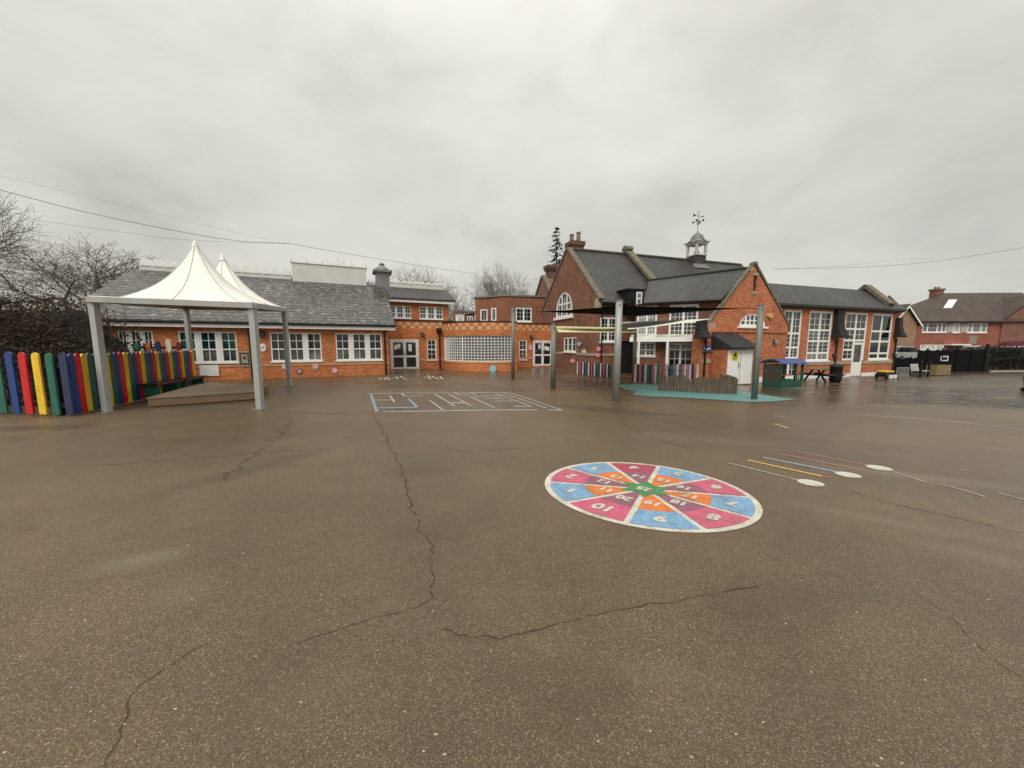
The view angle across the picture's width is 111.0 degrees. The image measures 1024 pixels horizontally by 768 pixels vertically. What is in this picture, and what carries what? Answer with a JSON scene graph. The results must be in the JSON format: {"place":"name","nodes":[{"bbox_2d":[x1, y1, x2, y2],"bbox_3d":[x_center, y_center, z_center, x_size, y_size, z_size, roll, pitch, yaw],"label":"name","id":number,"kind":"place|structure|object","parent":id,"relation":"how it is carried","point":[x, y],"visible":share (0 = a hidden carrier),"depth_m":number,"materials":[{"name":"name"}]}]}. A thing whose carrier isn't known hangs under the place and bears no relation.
{"place":"outdoors","nodes":[
{"label":"outdoors","id":0,"kind":"place"},
{"bbox_2d":[12,216,276,243],"bbox_3d":[-28.121,-11.713,26.830,19.019,1.412,2.204,-2,7,-18],"label":"overhead wire","id":1,"kind":"object","parent":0,"point":[146,235],"visible":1,"depth_m":26.24,"materials":[{"name":"black rubber"},{"name":"metal"}]},
{"bbox_2d":[2,190,471,273],"bbox_3d":[-18.404,-13.105,34.584,38.842,1.076,1.582,-6,9,-44],"label":"overhead wire","id":2,"kind":"object","parent":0,"point":[208,236],"visible":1,"depth_m":28.26,"materials":[{"name":"black rubber"},{"name":"metal"}]},
{"bbox_2d":[0,369,872,417],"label":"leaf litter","id":3,"kind":"object","parent":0,"point":[145,401],"visible":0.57,"depth_m":8.40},
{"bbox_2d":[454,309,465,320],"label":"house","id":4,"kind":"structure","parent":0,"point":[459,316],"depth_m":43.41,"materials":[{"name":"white wood"}]},
{"bbox_2d":[0,362,1023,767],"bbox_3d":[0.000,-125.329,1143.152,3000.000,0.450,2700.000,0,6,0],"label":"ground","id":5,"kind":"structure","parent":0,"point":[262,538],"depth_m":2.50,"materials":[{"name":"asphalt"}]},
{"bbox_2d":[0,190,55,304],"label":"bare tree","id":6,"kind":"object","parent":5,"relation":"on","point":[8,250],"visible":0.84,"depth_m":17.87,"materials":[{"name":"brown plant"}]},
{"bbox_2d":[0,352,74,414],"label":"picket fence","id":7,"kind":"object","parent":5,"relation":"on","point":[60,387],"visible":1,"depth_m":8.20,"materials":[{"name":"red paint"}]},
{"bbox_2d":[0,232,154,310],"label":"bare tree","id":8,"kind":"object","parent":5,"relation":"on","point":[95,282],"visible":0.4,"depth_m":29.30,"materials":[{"name":"brown plant"}]},
{"bbox_2d":[0,285,155,402],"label":"hedge","id":9,"kind":"object","parent":5,"relation":"on","point":[44,330],"visible":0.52,"depth_m":10.35,"materials":[{"name":"brown plant"}]},
{"bbox_2d":[67,350,195,413],"bbox_3d":[-11.249,-0.274,10.777,0.187,1.462,5.496,-2,7,-19],"label":"picket fence","id":10,"kind":"object","parent":5,"relation":"on","point":[129,372],"visible":0.83,"depth_m":9.88,"materials":[{"name":"multicoloured paint"}]},
{"bbox_2d":[134,339,186,351],"bbox_3d":[-15.187,-1.002,15.330,2.041,1.902,0.180,-1,6,-5],"label":"picket fence","id":11,"kind":"object","parent":5,"relation":"on","point":[168,347],"visible":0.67,"depth_m":15.19,"materials":[{"name":"green paint"}]},
{"bbox_2d":[139,379,183,399],"bbox_3d":[-10.970,0.168,11.102,0.430,0.510,1.415,-2,7,-19],"label":"bench","id":12,"kind":"object","parent":5,"relation":"on","point":[151,389],"visible":0.86,"depth_m":10.60,"materials":[{"name":"black paint"}]},
{"bbox_2d":[171,375,206,387],"bbox_3d":[-11.479,0.004,12.576,0.430,0.510,1.443,-2,7,-19],"label":"bench","id":13,"kind":"object","parent":5,"relation":"on","point":[195,380],"visible":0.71,"depth_m":12.49,"materials":[{"name":"black paint"}]},
{"bbox_2d":[85,236,295,412],"bbox_3d":[-9.487,-2.068,11.177,3.750,4.939,7.252,-3,7,-26],"label":"canopy tent","id":14,"kind":"object","parent":5,"relation":"on","point":[195,279],"visible":1,"depth_m":9.07,"materials":[{"name":"fabric"}]},
{"bbox_2d":[146,384,267,406],"bbox_3d":[-9.417,0.241,11.488,2.342,0.239,3.801,-3,7,-26],"label":"timber stage","id":15,"kind":"object","parent":5,"relation":"on","point":[199,393],"visible":0.82,"depth_m":10.32,"materials":[{"name":"wood"}]},
{"bbox_2d":[69,257,395,380],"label":"classroom block","id":16,"kind":"structure","parent":5,"relation":"on","point":[340,318],"depth_m":18.26,"materials":[{"name":"orange brick"}]},
{"bbox_2d":[117,330,154,351],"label":"window","id":17,"kind":"structure","parent":16,"relation":"in","point":[149,333],"depth_m":15.30,"materials":[{"name":"white wood"}]},
{"bbox_2d":[178,331,238,363],"bbox_3d":[-14.030,-1.679,16.304,2.224,1.490,0.160,-3,7,-24],"label":"window","id":18,"kind":"structure","parent":16,"relation":"in","point":[208,347],"depth_m":16.39,"materials":[{"name":"white wood"}]},
{"bbox_2d":[199,365,218,375],"bbox_3d":[-14.064,-0.626,16.361,0.700,0.512,0.040,-3,7,-24],"label":"wall board","id":19,"kind":"object","parent":16,"relation":"attached to","point":[210,370],"depth_m":16.34,"materials":[{"name":"plastic"}]},
{"bbox_2d":[238,351,250,365],"bbox_3d":[-12.801,-1.220,16.856,0.471,0.717,0.049,-3,7,-24],"label":"notice board","id":20,"kind":"object","parent":16,"relation":"attached to","point":[244,358],"visible":1,"depth_m":16.84,"materials":[{"name":"fabric"}]},
{"bbox_2d":[269,332,322,362],"bbox_3d":[-10.835,-1.836,17.718,2.307,1.490,0.160,-3,7,-24],"label":"window","id":21,"kind":"structure","parent":16,"relation":"in","point":[304,347],"depth_m":17.78,"materials":[{"name":"white wood"}]},
{"bbox_2d":[335,333,383,361],"bbox_3d":[-8.186,-1.966,18.890,2.368,1.490,0.160,-3,7,-24],"label":"window","id":22,"kind":"structure","parent":16,"relation":"in","point":[349,346],"depth_m":18.90,"materials":[{"name":"white wood"}]},
{"bbox_2d":[370,393,417,411],"bbox_3d":[-3.610,0.484,10.543,1.094,0.001,3.646,-3,7,-24],"label":"painted maze edge","id":23,"kind":"object","parent":5,"relation":"on","point":[376,409],"visible":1,"depth_m":9.46,"materials":[{"name":"blue paint"}]},
{"bbox_2d":[389,280,455,346],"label":"clerestory block","id":24,"kind":"structure","parent":5,"relation":"on","point":[409,300],"depth_m":28.82,"materials":[{"name":"orange brick"}]},
{"bbox_2d":[390,306,411,318],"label":"window","id":25,"kind":"structure","parent":24,"relation":"in","point":[399,312],"depth_m":27.94,"materials":[{"name":"white wood"}]},
{"bbox_2d":[419,307,442,319],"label":"window","id":26,"kind":"structure","parent":24,"relation":"in","point":[426,313],"depth_m":28.89,"materials":[{"name":"white wood"}]},
{"bbox_2d":[389,264,464,319],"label":"bare tree","id":27,"kind":"object","parent":5,"relation":"on","point":[417,277],"visible":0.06,"depth_m":49.94,"materials":[{"name":"brown plant"}]},
{"bbox_2d":[445,282,474,320],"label":"bare tree","id":28,"kind":"object","parent":5,"relation":"on","point":[454,305],"visible":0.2,"depth_m":53.88,"materials":[{"name":"brown plant"}]},
{"bbox_2d":[372,392,560,411],"bbox_3d":[-1.747,0.500,10.584,5.818,0.043,3.561,-1,6,-6],"label":"painted maze","id":29,"kind":"object","parent":5,"relation":"on","point":[465,402],"visible":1,"depth_m":10.29,"materials":[{"name":"paint"}]},
{"bbox_2d":[463,311,474,320],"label":"house","id":30,"kind":"structure","parent":5,"relation":"on","point":[469,317],"depth_m":47.38,"materials":[{"name":"brown brick"}]},
{"bbox_2d":[388,319,555,371],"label":"entrance building","id":31,"kind":"structure","parent":5,"relation":"on","point":[479,346],"depth_m":23.39,"materials":[{"name":"orange brick"}]},
{"bbox_2d":[391,341,404,368],"bbox_3d":[-7.581,-1.940,23.486,0.814,1.881,0.062,-2,7,-21],"label":"door","id":32,"kind":"structure","parent":31,"relation":"in","point":[398,349],"depth_m":23.48,"materials":[{"name":"white paint"}]},
{"bbox_2d":[404,341,417,368],"bbox_3d":[-6.807,-1.971,23.761,0.814,1.881,0.114,-2,7,-21],"label":"door","id":33,"kind":"structure","parent":31,"relation":"in","point":[411,361],"depth_m":23.78,"materials":[{"name":"white paint"}]},
{"bbox_2d":[426,339,437,360],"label":"window","id":34,"kind":"structure","parent":31,"relation":"in","point":[431,343],"depth_m":24.24,"materials":[{"name":"white paint"}]},
{"bbox_2d":[444,336,510,361],"bbox_3d":[-2.420,-2.276,22.533,5.025,1.600,1.303,2,7,19],"label":"bay window","id":35,"kind":"structure","parent":31,"relation":"in","point":[456,348],"depth_m":21.96,"materials":[{"name":"white paint"}]},
{"bbox_2d":[518,340,527,360],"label":"window","id":36,"kind":"structure","parent":31,"relation":"in","point":[522,343],"depth_m":26.74,"materials":[{"name":"white paint"}]},
{"bbox_2d":[534,342,542,365],"bbox_3d":[2.033,-2.339,27.224,0.747,1.847,0.114,-2,7,-21],"label":"door","id":37,"kind":"structure","parent":31,"relation":"in","point":[538,346],"depth_m":27.25,"materials":[{"name":"white paint"}]},
{"bbox_2d":[543,342,550,365],"bbox_3d":[2.735,-2.370,27.498,0.747,1.847,0.114,-2,7,-21],"label":"door","id":38,"kind":"structure","parent":31,"relation":"in","point":[546,345],"depth_m":27.51,"materials":[{"name":"white paint"}]},
{"bbox_2d":[457,262,527,314],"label":"bare tree","id":39,"kind":"object","parent":5,"relation":"on","point":[489,286],"visible":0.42,"depth_m":48.69,"materials":[{"name":"brown plant"}]},
{"bbox_2d":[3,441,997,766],"bbox_3d":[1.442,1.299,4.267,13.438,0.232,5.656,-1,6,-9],"label":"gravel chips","id":40,"kind":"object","parent":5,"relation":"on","point":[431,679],"visible":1,"depth_m":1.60,"materials":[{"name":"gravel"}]},
{"bbox_2d":[474,294,545,322],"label":"brick block","id":41,"kind":"structure","parent":5,"relation":"on","point":[493,308],"depth_m":33.42,"materials":[{"name":"red brick"}]},
{"bbox_2d":[480,309,487,320],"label":"window","id":42,"kind":"structure","parent":41,"relation":"in","point":[483,312],"depth_m":34.09,"materials":[{"name":"white paint"}]},
{"bbox_2d":[491,307,495,320],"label":"window","id":43,"kind":"structure","parent":41,"relation":"in","point":[493,310],"depth_m":33.59,"materials":[{"name":"white paint"}]},
{"bbox_2d":[516,307,532,322],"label":"window","id":44,"kind":"structure","parent":41,"relation":"in","point":[521,316],"depth_m":33.43,"materials":[{"name":"white paint"}]},
{"bbox_2d":[511,307,514,378],"bbox_3d":[0.049,-1.958,17.054,0.180,3.451,0.210,0,6,0],"label":"sail post","id":45,"kind":"object","parent":5,"relation":"on","point":[512,342],"visible":0.94,"depth_m":17.01,"materials":[{"name":"grey metal"}]},
{"bbox_2d":[500,269,536,294],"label":"bare tree","id":46,"kind":"object","parent":5,"relation":"on","point":[519,285],"visible":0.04,"depth_m":52.73,"materials":[{"name":"grey plant"}]},
{"bbox_2d":[24,385,1021,767],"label":"ground cracks","id":47,"kind":"object","parent":5,"relation":"on","point":[434,577],"visible":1,"depth_m":2.35,"materials":[{"name":"brown"}]},
{"bbox_2d":[537,227,563,278],"bbox_3d":[4.831,-9.989,39.084,6.132,14.511,6.071,0,6,0],"label":"conifer","id":48,"kind":"object","parent":5,"relation":"on","point":[556,248],"visible":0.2,"depth_m":38.59,"materials":[{"name":"green plant"}]},
{"bbox_2d":[550,324,556,388],"bbox_3d":[1.608,-1.069,13.657,0.212,2.508,0.226,0,6,0],"label":"sail post","id":49,"kind":"object","parent":5,"relation":"on","point":[553,357],"visible":1,"depth_m":13.59,"materials":[{"name":"grey metal"}]},
{"bbox_2d":[577,361,611,377],"bbox_3d":[4.653,-0.823,19.941,0.191,0.830,2.696,-4,7,-31],"label":"picket fence","id":50,"kind":"object","parent":5,"relation":"on","point":[604,370],"visible":1,"depth_m":19.77,"materials":[{"name":"beige paint"}]},
{"bbox_2d":[613,300,622,401],"bbox_3d":[3.259,-1.008,10.854,0.223,3.102,0.231,0,6,0],"label":"sail post","id":51,"kind":"object","parent":5,"relation":"on","point":[617,352],"visible":0.99,"depth_m":10.78,"materials":[{"name":"grey metal"}]},
{"bbox_2d":[541,306,739,315],"bbox_3d":[4.789,-2.837,13.872,5.805,0.242,4.668,-3,7,-21],"label":"shade sail","id":52,"kind":"object","parent":51,"relation":"attached to","point":[635,310],"visible":0.91,"depth_m":12.74,"materials":[{"name":"black"}]},
{"bbox_2d":[632,329,636,364],"bbox_3d":[6.113,-1.486,17.544,0.180,2.740,0.210,0,6,0],"label":"sail post","id":53,"kind":"object","parent":5,"relation":"on","point":[634,347],"visible":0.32,"depth_m":17.46,"materials":[{"name":"grey metal"}]},
{"bbox_2d":[556,326,635,331],"bbox_3d":[3.044,-2.295,14.983,3.857,0.186,7.251,3,7,25],"label":"shade sail","id":54,"kind":"object","parent":53,"relation":"attached to","point":[581,329],"visible":0.91,"depth_m":14.04,"materials":[{"name":"beige"}]},
{"bbox_2d":[622,319,706,328],"bbox_3d":[6.344,-2.479,13.691,3.704,0.524,7.421,2,7,20],"label":"shade sail","id":55,"kind":"object","parent":53,"relation":"attached to","point":[636,324],"visible":0.99,"depth_m":14.30,"materials":[{"name":"white"}]},
{"bbox_2d":[631,364,658,383],"bbox_3d":[6.369,-0.497,16.875,1.292,0.962,0.178,0,6,3],"label":"picket fence","id":56,"kind":"object","parent":5,"relation":"on","point":[651,372],"visible":0.99,"depth_m":16.79,"materials":[{"name":"red paint"}]},
{"bbox_2d":[545,462,762,532],"bbox_3d":[1.581,1.244,4.166,2.378,0.068,1.933,0,6,0],"label":"painted number wheel","id":57,"kind":"object","parent":5,"relation":"on","point":[653,497],"visible":1,"depth_m":3.94,"materials":[{"name":"paint"}]},
{"bbox_2d":[663,364,698,382],"bbox_3d":[8.387,-0.536,17.577,2.206,1.015,0.187,-2,7,-18],"label":"picket fence","id":58,"kind":"object","parent":5,"relation":"on","point":[688,371],"visible":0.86,"depth_m":17.49,"materials":[{"name":"pink paint"}]},
{"bbox_2d":[620,384,793,401],"bbox_3d":[7.282,0.312,13.983,5.922,0.176,4.855,0,6,0],"label":"soft play surface","id":59,"kind":"object","parent":5,"relation":"on","point":[650,390],"visible":0.82,"depth_m":13.09,"materials":[{"name":"teal rubber"}]},
{"bbox_2d":[658,374,737,393],"bbox_3d":[7.716,-0.001,14.037,3.404,0.748,1.504,-2,7,-19],"label":"log palisade","id":60,"kind":"object","parent":59,"relation":"on","point":[726,384],"visible":0.89,"depth_m":13.71,"materials":[{"name":"wood"}]},
{"bbox_2d":[751,304,764,399],"bbox_3d":[8.481,-1.078,12.148,0.212,3.264,0.226,0,6,0],"label":"sail post","id":61,"kind":"object","parent":59,"relation":"on","point":[757,354],"visible":0.96,"depth_m":12.09,"materials":[{"name":"grey metal"}]},
{"bbox_2d":[535,212,906,383],"bbox_3d":[13.090,-7.504,29.541,21.096,12.882,22.242,-3,7,-24],"label":"victorian school","id":62,"kind":"object","parent":5,"relation":"on","point":[859,331],"visible":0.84,"depth_m":22.12,"materials":[{"name":"red brick"}]},
{"bbox_2d":[553,292,572,320],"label":"arched window","id":63,"kind":"structure","parent":62,"relation":"in","point":[564,302],"depth_m":26.05,"materials":[{"name":"white paint"}]},
{"bbox_2d":[562,337,575,352],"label":"window","id":64,"kind":"structure","parent":62,"relation":"in","point":[569,342],"depth_m":25.44,"materials":[{"name":"white paint"}]},
{"bbox_2d":[599,317,614,342],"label":"window","id":65,"kind":"structure","parent":62,"relation":"in","point":[608,337],"depth_m":22.05,"materials":[{"name":"white paint"}]},
{"bbox_2d":[620,341,632,373],"bbox_3d":[7.393,-1.728,22.751,0.984,2.083,0.040,-2,7,-18],"label":"doorway","id":66,"kind":"structure","parent":62,"relation":"in","point":[626,346],"depth_m":22.74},
{"bbox_2d":[636,292,641,303],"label":"window","id":67,"kind":"structure","parent":62,"relation":"in","point":[637,293],"depth_m":21.69,"materials":[{"name":"white paint"}]},
{"bbox_2d":[636,342,655,356],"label":"window","id":68,"kind":"structure","parent":62,"relation":"in","point":[647,349],"depth_m":20.44,"materials":[{"name":"white paint"}]},
{"bbox_2d":[637,306,657,334],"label":"window","id":69,"kind":"structure","parent":62,"relation":"in","point":[649,330],"depth_m":20.32,"materials":[{"name":"white paint"}]},
{"bbox_2d":[668,343,691,376],"bbox_3d":[9.442,-1.298,19.796,1.289,2.001,0.070,3,7,25],"label":"glazed door","id":70,"kind":"structure","parent":62,"relation":"in","point":[679,353],"depth_m":19.75,"materials":[{"name":"white paint"}]},
{"bbox_2d":[668,304,698,333],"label":"window","id":71,"kind":"structure","parent":62,"relation":"in","point":[688,327],"depth_m":19.50,"materials":[{"name":"white paint"}]},
{"bbox_2d":[726,350,752,383],"bbox_3d":[11.445,-0.853,17.651,1.611,1.726,0.111,-2,7,-18],"label":"porch door","id":72,"kind":"structure","parent":62,"relation":"in","point":[741,368],"depth_m":17.69,"materials":[{"name":"white paint"}]},
{"bbox_2d":[732,351,738,360],"bbox_3d":[11.073,-1.389,17.467,0.394,0.446,0.016,-2,7,-18],"label":"warning sign","id":73,"kind":"object","parent":72,"relation":"attached to","point":[735,356],"visible":1,"depth_m":17.46,"materials":[{"name":"plastic"}]},
{"bbox_2d":[737,314,768,328],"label":"lunette window","id":74,"kind":"structure","parent":62,"relation":"in","point":[750,320],"depth_m":19.03,"materials":[{"name":"white paint"}]},
{"bbox_2d":[785,310,801,378],"bbox_3d":[16.965,-2.387,21.425,1.666,4.163,0.170,-2,7,-18],"label":"window","id":75,"kind":"structure","parent":62,"relation":"in","point":[794,317],"depth_m":21.49,"materials":[{"name":"white paint"}]},
{"bbox_2d":[806,311,832,361],"bbox_3d":[19.321,-2.969,22.131,2.234,3.163,0.170,-2,7,-18],"label":"window","id":76,"kind":"structure","parent":62,"relation":"in","point":[820,322],"depth_m":22.18,"materials":[{"name":"white paint"}]},
{"bbox_2d":[842,312,867,359],"bbox_3d":[22.574,-3.126,23.230,2.220,3.093,0.070,-2,7,-18],"label":"window","id":77,"kind":"structure","parent":62,"relation":"in","point":[856,323],"depth_m":23.19,"materials":[{"name":"white paint"}]},
{"bbox_2d":[850,343,863,375],"bbox_3d":[22.955,-1.648,23.476,1.028,2.220,0.071,-2,7,-18],"label":"door","id":78,"kind":"structure","parent":62,"relation":"in","point":[857,348],"depth_m":23.46,"materials":[{"name":"white paint"}]},
{"bbox_2d":[867,313,892,360],"bbox_3d":[25.152,-3.178,24.014,2.339,3.163,0.170,-2,7,-18],"label":"window","id":79,"kind":"structure","parent":62,"relation":"in","point":[881,323],"depth_m":24.07,"materials":[{"name":"white paint"}]},
{"bbox_2d":[728,462,798,480],"bbox_3d":[3.485,1.214,4.921,0.050,0.017,0.837,-5,8,-40],"label":"painted line","id":80,"kind":"object","parent":5,"relation":"on","point":[764,471],"visible":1,"depth_m":4.90,"materials":[{"name":"paint"}]},
{"bbox_2d":[760,358,808,387],"bbox_3d":[13.330,-0.568,17.321,1.611,1.360,1.192,-2,7,-14],"label":"play hut","id":81,"kind":"object","parent":5,"relation":"on","point":[774,375],"visible":1,"depth_m":17.01,"materials":[{"name":"green paint"}]},
{"bbox_2d":[748,460,821,476],"bbox_3d":[3.912,1.208,5.091,0.050,0.019,0.865,-6,9,-43],"label":"painted line","id":82,"kind":"object","parent":5,"relation":"on","point":[786,468],"visible":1,"depth_m":5.05,"materials":[{"name":"paint"}]},
{"bbox_2d":[763,457,837,471],"bbox_3d":[4.286,1.199,5.267,0.874,0.020,0.050,6,9,43],"label":"painted line","id":83,"kind":"object","parent":5,"relation":"on","point":[801,464],"visible":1,"depth_m":5.23,"materials":[{"name":"paint"}]},
{"bbox_2d":[797,479,823,485],"bbox_3d":[3.840,1.268,4.527,0.299,0.009,0.239,0,6,0],"label":"painted spot","id":84,"kind":"object","parent":5,"relation":"on","point":[810,482],"visible":1,"depth_m":4.53,"materials":[{"name":"paint"}]},
{"bbox_2d":[783,454,864,470],"bbox_3d":[4.747,1.197,5.415,0.050,0.020,0.962,-6,8,-41],"label":"painted line","id":85,"kind":"object","parent":5,"relation":"on","point":[825,462],"visible":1,"depth_m":5.38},
{"bbox_2d":[803,368,846,381],"bbox_3d":[18.085,-0.515,20.534,1.500,0.724,1.580,-2,7,-18],"label":"picnic table","id":86,"kind":"object","parent":5,"relation":"on","point":[819,374],"visible":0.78,"depth_m":20.49,"materials":[{"name":"brown wood"}]},
{"bbox_2d":[795,451,865,464],"bbox_3d":[5.084,1.182,5.638,0.050,0.018,0.874,-6,9,-42],"label":"painted line","id":87,"kind":"object","parent":5,"relation":"on","point":[831,458],"visible":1,"depth_m":5.61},
{"bbox_2d":[829,363,843,381],"bbox_3d":[18.345,-0.636,19.933,0.620,1.051,0.620,0,6,0],"label":"litter bin","id":88,"kind":"object","parent":5,"relation":"on","point":[836,369],"visible":0.98,"depth_m":19.74,"materials":[{"name":"black paint"}]},
{"bbox_2d":[835,472,861,477],"bbox_3d":[4.650,1.254,4.871,0.302,0.009,0.242,0,6,0],"label":"painted spot","id":89,"kind":"object","parent":5,"relation":"on","point":[848,474],"visible":1,"depth_m":4.87,"materials":[{"name":"paint"}]},
{"bbox_2d":[866,465,892,470],"bbox_3d":[5.437,1.240,5.215,0.314,0.009,0.252,0,6,0],"label":"painted spot","id":90,"kind":"object","parent":5,"relation":"on","point":[877,467],"visible":1,"depth_m":5.21,"materials":[{"name":"paint"}]},
{"bbox_2d":[896,367,909,376],"bbox_3d":[25.362,-0.755,22.856,1.135,0.644,0.048,-2,7,-14],"label":"railing","id":91,"kind":"object","parent":5,"relation":"on","point":[903,375],"visible":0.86,"depth_m":22.85,"materials":[{"name":"metal"}]},
{"bbox_2d":[896,346,917,357],"bbox_3d":[37.723,-2.897,34.081,4.150,1.520,1.750,-1,6,-10],"label":"parked car","id":92,"kind":"object","parent":5,"relation":"on","point":[906,351],"visible":0.25,"depth_m":33.17,"materials":[{"name":"silver metal"}]},
{"bbox_2d":[910,360,931,376],"bbox_3d":[27.146,-1.051,23.453,0.856,1.100,0.640,-2,7,-14],"label":"slatted seat","id":93,"kind":"object","parent":5,"relation":"on","point":[914,367],"visible":0.99,"depth_m":23.27,"materials":[{"name":"black paint"}]},
{"bbox_2d":[925,364,950,374],"bbox_3d":[29.841,-1.012,24.643,1.447,0.700,0.550,-2,7,-14],"label":"wooden planter","id":94,"kind":"object","parent":5,"relation":"on","point":[940,369],"visible":1,"depth_m":24.41,"materials":[{"name":"beige wood"}]},
{"bbox_2d":[894,348,986,373],"bbox_3d":[32.207,-1.763,26.420,9.560,1.860,0.080,-1,7,-13],"label":"boundary fence","id":95,"kind":"object","parent":5,"relation":"on","point":[971,360],"visible":0.84,"depth_m":26.67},
{"bbox_2d":[869,415,1021,429],"bbox_3d":[11.069,0.962,9.197,2.908,0.073,0.452,4,7,32],"label":"painted line","id":96,"kind":"object","parent":5,"relation":"on","point":[948,421],"visible":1,"depth_m":9.18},
{"bbox_2d":[888,287,1023,355],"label":"brick house","id":97,"kind":"structure","parent":5,"relation":"on","point":[949,321],"depth_m":45.51,"materials":[{"name":"brown brick"}]},
{"bbox_2d":[920,345,943,350],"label":"window","id":98,"kind":"structure","parent":97,"relation":"in","point":[922,347],"depth_m":45.71,"materials":[{"name":"white paint"}]},
{"bbox_2d":[922,323,946,332],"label":"window","id":99,"kind":"structure","parent":97,"relation":"in","point":[927,327],"depth_m":45.41,"materials":[{"name":"white paint"}]},
{"bbox_2d":[952,323,960,332],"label":"window","id":100,"kind":"structure","parent":97,"relation":"in","point":[956,326],"depth_m":45.28,"materials":[{"name":"white paint"}]},
{"bbox_2d":[967,323,987,332],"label":"window","id":101,"kind":"structure","parent":97,"relation":"in","point":[972,327],"depth_m":45.15,"materials":[{"name":"white paint"}]},
{"bbox_2d":[951,345,1023,368],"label":"hedge","id":102,"kind":"object","parent":5,"relation":"on","point":[977,348],"visible":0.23,"depth_m":28.83,"materials":[{"name":"plant"}]},
{"bbox_2d":[983,344,1023,371],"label":"metal gate","id":103,"kind":"structure","parent":5,"relation":"on","point":[988,356],"depth_m":27.57,"materials":[{"name":"metal"}]},
{"bbox_2d":[989,370,1023,371],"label":"kerb","id":104,"kind":"structure","parent":5,"relation":"on","point":[1006,370],"depth_m":27.36,"materials":[{"name":"concrete"}]},
{"bbox_2d":[996,296,1023,359],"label":"gabled house","id":105,"kind":"structure","parent":5,"relation":"on","point":[1011,334],"depth_m":44.81,"materials":[{"name":"brown brick"}]},
{"bbox_2d":[0,0,1023,319],"label":"sky","id":106,"kind":"structure","parent":0,"point":[455,135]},
{"bbox_2d":[875,370,898,378],"bbox_3d":[23.508,-0.587,21.991,1.250,0.499,0.729,-2,7,-18],"label":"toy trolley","id":107,"kind":"object","parent":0,"point":[887,374],"visible":1,"depth_m":21.77,"materials":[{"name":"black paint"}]},
{"bbox_2d":[772,248,1018,268],"bbox_3d":[43.048,-13.999,39.313,23.971,1.388,0.396,2,7,17],"label":"overhead wire","id":108,"kind":"object","parent":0,"point":[888,265],"visible":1,"depth_m":39.69,"materials":[{"name":"black rubber-coated metal cable"}]},
{"bbox_2d":[896,304,922,345],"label":"tan house","id":109,"kind":"structure","parent":0,"point":[911,319],"depth_m":41.55,"materials":[{"name":"paint"}]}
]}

